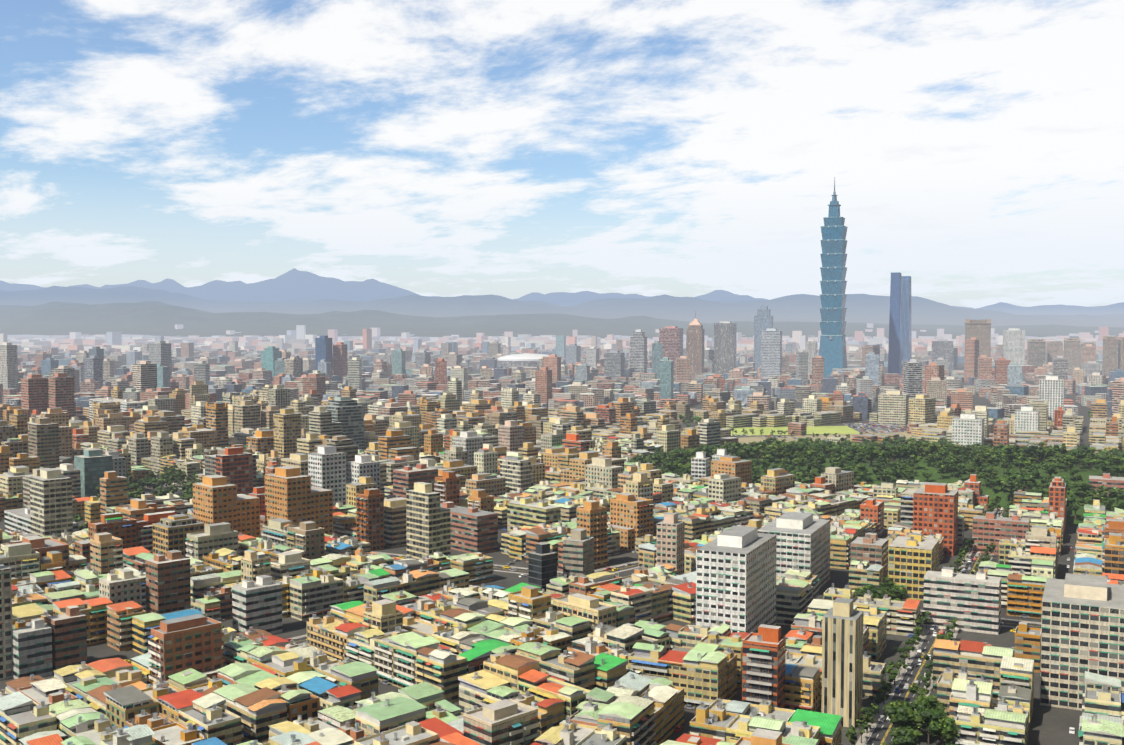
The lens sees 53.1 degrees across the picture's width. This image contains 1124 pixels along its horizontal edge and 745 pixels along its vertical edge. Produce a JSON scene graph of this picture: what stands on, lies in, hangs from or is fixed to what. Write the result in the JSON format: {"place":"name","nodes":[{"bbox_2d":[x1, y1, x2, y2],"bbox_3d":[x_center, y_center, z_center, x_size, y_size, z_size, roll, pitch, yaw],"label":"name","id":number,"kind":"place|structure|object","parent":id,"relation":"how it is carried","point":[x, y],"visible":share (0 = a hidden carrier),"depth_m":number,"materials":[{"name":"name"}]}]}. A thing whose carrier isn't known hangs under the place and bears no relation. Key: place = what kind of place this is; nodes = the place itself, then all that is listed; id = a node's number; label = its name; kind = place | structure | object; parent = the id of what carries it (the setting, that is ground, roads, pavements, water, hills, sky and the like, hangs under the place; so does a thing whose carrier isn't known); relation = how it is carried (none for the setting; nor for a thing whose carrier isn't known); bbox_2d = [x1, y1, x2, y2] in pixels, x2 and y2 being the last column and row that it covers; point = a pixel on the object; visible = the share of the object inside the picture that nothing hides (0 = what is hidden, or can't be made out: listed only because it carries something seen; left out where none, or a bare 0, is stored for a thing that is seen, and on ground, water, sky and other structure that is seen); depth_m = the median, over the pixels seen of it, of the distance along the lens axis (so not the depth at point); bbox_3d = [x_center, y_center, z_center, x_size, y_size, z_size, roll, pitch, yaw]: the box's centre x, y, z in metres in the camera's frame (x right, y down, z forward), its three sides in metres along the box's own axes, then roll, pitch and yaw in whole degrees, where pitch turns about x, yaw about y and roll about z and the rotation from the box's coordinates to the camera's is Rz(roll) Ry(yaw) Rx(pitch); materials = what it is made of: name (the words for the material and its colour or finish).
{"place":"outdoors","nodes":[
{"label":"outdoors","id":0,"kind":"place"},
{"bbox_2d":[0,336,1122,744],"bbox_3d":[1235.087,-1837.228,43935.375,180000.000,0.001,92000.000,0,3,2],"label":"ground","id":1,"kind":"structure","parent":0,"point":[1050,726],"depth_m":542.77,"materials":[{"name":"grey concrete"}]},
{"bbox_2d":[0,468,1123,744],"bbox_3d":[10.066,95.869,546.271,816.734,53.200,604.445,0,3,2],"label":"city","id":2,"kind":"object","parent":1,"relation":"on","point":[602,658],"visible":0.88,"depth_m":469.38,"materials":[{"name":"beige concrete"}]},
{"bbox_2d":[0,178,1123,727],"bbox_3d":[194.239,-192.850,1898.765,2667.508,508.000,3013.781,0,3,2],"label":"high-rise buildings","id":3,"kind":"structure","parent":1,"relation":"on","point":[740,570],"depth_m":654.80,"materials":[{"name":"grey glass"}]},
{"bbox_2d":[0,323,1123,453],"bbox_3d":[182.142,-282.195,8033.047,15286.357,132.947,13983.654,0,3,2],"label":"city","id":4,"kind":"object","parent":1,"relation":"on","point":[229,371],"visible":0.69,"depth_m":2061.98,"materials":[{"name":"grey concrete"}]},
{"bbox_2d":[0,406,1123,543],"bbox_3d":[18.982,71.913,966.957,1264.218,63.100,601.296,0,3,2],"label":"city buildings","id":5,"kind":"structure","parent":1,"relation":"on","point":[571,471],"depth_m":909.83,"materials":[{"name":"beige concrete"}]},
{"bbox_2d":[73,410,1090,744],"bbox_3d":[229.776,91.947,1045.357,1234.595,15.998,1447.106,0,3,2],"label":"street trees","id":6,"kind":"object","parent":1,"relation":"on","point":[933,718],"visible":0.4,"depth_m":405.04,"materials":[{"name":"green plant"}]},
{"bbox_2d":[125,528,1074,733],"bbox_3d":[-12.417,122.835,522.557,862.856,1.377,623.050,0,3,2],"label":"lane cars","id":7,"kind":"object","parent":1,"relation":"on","point":[688,706],"visible":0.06,"depth_m":502.21,"materials":[{"name":"white metal"}]},
{"bbox_2d":[130,422,1122,744],"bbox_3d":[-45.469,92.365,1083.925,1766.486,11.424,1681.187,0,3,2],"label":"avenue trees","id":8,"kind":"object","parent":1,"relation":"on","point":[884,688],"visible":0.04,"depth_m":488.05,"materials":[{"name":"green plant"}]},
{"bbox_2d":[629,436,1123,519],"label":"park trees","id":9,"kind":"object","parent":1,"relation":"on","point":[947,453],"visible":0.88,"depth_m":988.46,"materials":[{"name":"green plant"}]},
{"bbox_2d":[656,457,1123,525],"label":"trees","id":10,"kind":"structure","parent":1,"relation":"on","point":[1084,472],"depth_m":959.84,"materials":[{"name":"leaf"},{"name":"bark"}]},
{"bbox_2d":[0,268,1123,338],"bbox_3d":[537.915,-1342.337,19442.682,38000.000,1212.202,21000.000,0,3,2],"label":"mountain terrain","id":11,"kind":"structure","parent":0,"point":[315,304],"depth_m":14226.04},
{"bbox_2d":[0,0,1123,308],"label":"sky","id":12,"kind":"structure","parent":0,"point":[973,150],"materials":[{"name":"white"}]},
{"bbox_2d":[128,432,1040,744],"bbox_3d":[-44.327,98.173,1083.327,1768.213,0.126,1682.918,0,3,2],"label":"roads","id":13,"kind":"structure","parent":0,"point":[878,734],"depth_m":500.08,"materials":[{"name":"grey asphalt"}]},
{"bbox_2d":[140,432,1003,721],"bbox_3d":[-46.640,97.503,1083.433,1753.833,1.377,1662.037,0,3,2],"label":"cars","id":14,"kind":"object","parent":13,"relation":"on","point":[898,690],"visible":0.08,"depth_m":537.83,"materials":[{"name":"white metal"}]},
{"bbox_2d":[681,423,911,443],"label":"lawn field","id":15,"kind":"structure","parent":0,"point":[842,431],"depth_m":1493.23,"materials":[{"name":"green plant"}]},
{"bbox_2d":[844,423,906,432],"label":"parked cars","id":16,"kind":"object","parent":15,"relation":"on","point":[881,426],"visible":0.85,"depth_m":1551.30,"materials":[{"name":"white metal"}]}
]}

